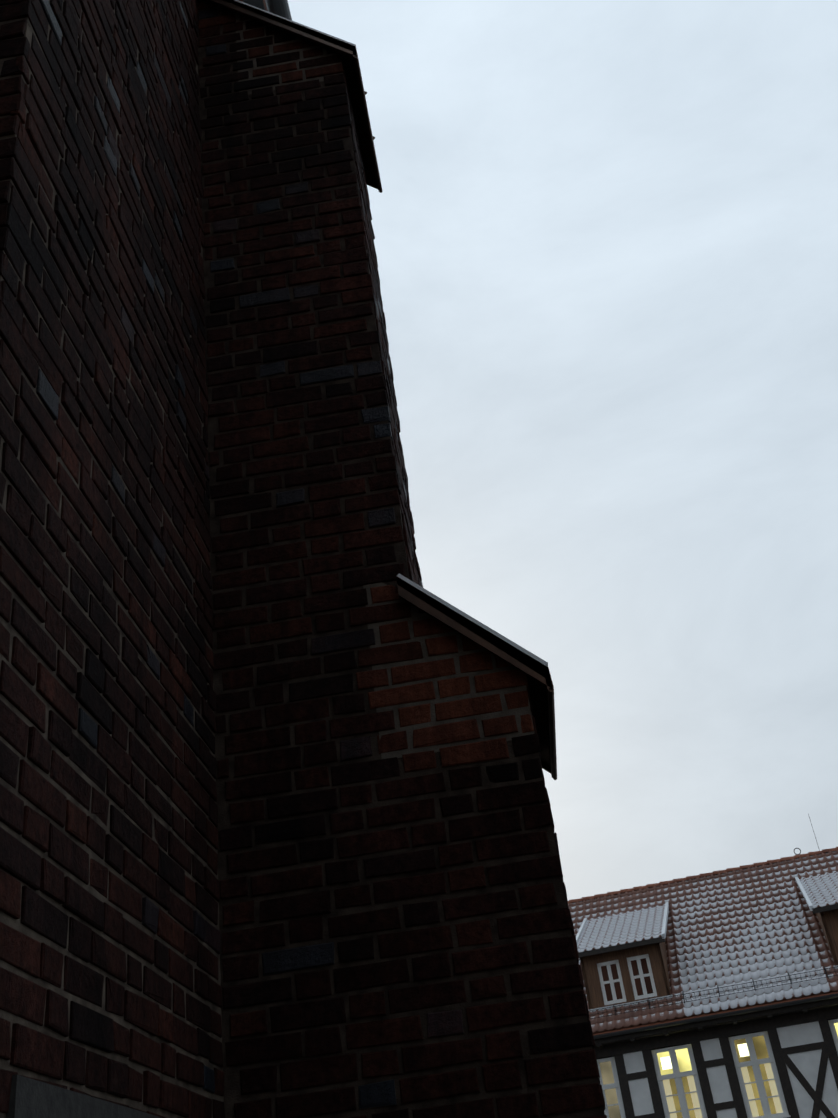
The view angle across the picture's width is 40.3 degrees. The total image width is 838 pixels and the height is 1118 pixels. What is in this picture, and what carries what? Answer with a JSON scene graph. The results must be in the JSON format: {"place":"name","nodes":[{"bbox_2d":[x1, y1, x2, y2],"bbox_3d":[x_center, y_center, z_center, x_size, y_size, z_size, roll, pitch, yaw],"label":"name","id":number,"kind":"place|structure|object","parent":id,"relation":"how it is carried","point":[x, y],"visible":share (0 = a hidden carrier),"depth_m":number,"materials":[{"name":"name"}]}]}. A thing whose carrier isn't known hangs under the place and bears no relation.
{"place":"outdoors","nodes":[
{"label":"outdoors","id":0,"kind":"place"},
{"bbox_2d":[235,0,356,49],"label":"coping","id":1,"kind":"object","parent":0,"point":[296,23],"depth_m":7.37,"materials":[{"name":"grey metal"}]},
{"bbox_2d":[397,574,547,666],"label":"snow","id":2,"kind":"structure","parent":0,"point":[482,625],"depth_m":5.01,"materials":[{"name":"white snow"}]},
{"bbox_2d":[288,0,837,900],"label":"sky","id":3,"kind":"structure","parent":0,"point":[606,231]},
{"bbox_2d":[568,847,837,903],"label":"roof ridge","id":4,"kind":"structure","parent":0,"point":[707,874],"depth_m":32.26,"materials":[{"name":"red tile"}]},
{"label":"ground","id":5,"kind":"structure","parent":0,"visible":0},
{"bbox_2d":[0,0,223,1117],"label":"bricks","id":6,"kind":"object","parent":5,"relation":"on","point":[22,928],"depth_m":3.53,"materials":[{"name":"red brick"}]},
{"bbox_2d":[6,1075,161,1117],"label":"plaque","id":7,"kind":"object","parent":6,"relation":"attached to","point":[31,1098],"visible":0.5,"depth_m":2.72,"materials":[{"name":"stone"}]},
{"bbox_2d":[0,0,224,1117],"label":"brick wall","id":8,"kind":"structure","parent":6,"relation":"attached to","point":[166,76],"depth_m":3.87,"materials":[{"name":"red brick"}]},
{"bbox_2d":[239,0,422,586],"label":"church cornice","id":9,"kind":"structure","parent":6,"relation":"on","point":[279,8],"depth_m":8.84,"materials":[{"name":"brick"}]},
{"bbox_2d":[197,0,604,1117],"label":"joint","id":10,"kind":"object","parent":5,"relation":"on","point":[233,1096],"depth_m":4.72,"materials":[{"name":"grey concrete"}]},
{"bbox_2d":[198,0,334,77],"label":"bricks","id":11,"kind":"object","parent":10,"relation":"attached to","point":[210,25],"visible":0.71,"depth_m":7.40,"materials":[{"name":"red brick"}]},
{"bbox_2d":[202,0,382,192],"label":"buttress coping","id":12,"kind":"object","parent":10,"relation":"on","point":[349,54],"visible":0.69,"depth_m":7.44,"materials":[{"name":"grey metal"}]},
{"bbox_2d":[213,585,510,712],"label":"bricks","id":13,"kind":"object","parent":10,"relation":"attached to","point":[339,684],"visible":0.71,"depth_m":5.07,"materials":[{"name":"red brick"}]},
{"bbox_2d":[235,13,534,758],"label":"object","id":14,"kind":"object","parent":10,"relation":"attached to","point":[416,615],"visible":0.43,"depth_m":4.96,"materials":[{"name":"red brick"}]},
{"bbox_2d":[200,54,606,1117],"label":"buttress bricks","id":15,"kind":"object","parent":10,"relation":"attached to","point":[500,1076],"visible":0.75,"depth_m":4.77,"materials":[{"name":"red brick"}]},
{"bbox_2d":[396,576,556,779],"bbox_3d":[0.300,0.580,5.437,0.614,0.700,1.074,-9,-31,2],"label":"buttress coping","id":16,"kind":"object","parent":10,"relation":"on","point":[540,685],"visible":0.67,"depth_m":5.02,"materials":[{"name":"grey metal"}]},
{"bbox_2d":[598,1018,837,1114],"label":"window frames","id":17,"kind":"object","parent":5,"relation":"on","point":[730,1047],"depth_m":26.00,"materials":[{"name":"black wood"}]},
{"bbox_2d":[568,850,837,1032],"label":"house roof","id":18,"kind":"structure","parent":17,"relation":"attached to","point":[744,925],"depth_m":28.56,"materials":[{"name":"red tile"}]},
{"bbox_2d":[576,877,837,1011],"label":"dormers","id":19,"kind":"object","parent":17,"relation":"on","point":[654,949],"visible":0.33,"depth_m":27.54,"materials":[{"name":"brown wood"}]},
{"bbox_2d":[597,954,656,1004],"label":"dormer windows","id":20,"kind":"structure","parent":19,"relation":"attached to","point":[641,977],"depth_m":27.52,"materials":[{"name":"white wood"}]},
{"bbox_2d":[577,870,837,952],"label":"dormer roofs","id":21,"kind":"structure","parent":19,"relation":"on","point":[620,928],"depth_m":29.19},
{"bbox_2d":[589,966,837,1018],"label":"snow guard","id":22,"kind":"object","parent":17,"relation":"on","point":[647,1000],"visible":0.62,"depth_m":26.42,"materials":[{"name":"black metal"}]},
{"bbox_2d":[593,990,837,1035],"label":"gutter","id":23,"kind":"object","parent":17,"relation":"attached to","point":[720,1012],"visible":0.03,"depth_m":25.94,"materials":[{"name":"metal"}]},
{"bbox_2d":[594,1006,837,1117],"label":"wall","id":24,"kind":"structure","parent":17,"relation":"attached to","point":[805,1054],"depth_m":25.59,"materials":[{"name":"white paint"}]},
{"bbox_2d":[594,993,837,1047],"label":"house eaves","id":25,"kind":"object","parent":17,"relation":"attached to","point":[733,1018],"visible":0.33,"depth_m":25.83,"materials":[{"name":"brown wood"}]},
{"bbox_2d":[597,1019,837,1117],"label":"house windows","id":26,"kind":"structure","parent":17,"relation":"in","point":[756,1071],"depth_m":25.70,"materials":[{"name":"glass"}]},
{"bbox_2d":[794,814,819,854],"bbox_3d":[10.815,7.875,32.102,0.769,1.450,0.091,-3,-32,-8],"label":"roof antenna","id":27,"kind":"object","parent":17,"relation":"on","point":[798,848],"visible":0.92,"depth_m":32.00,"materials":[{"name":"black metal"}]}
]}

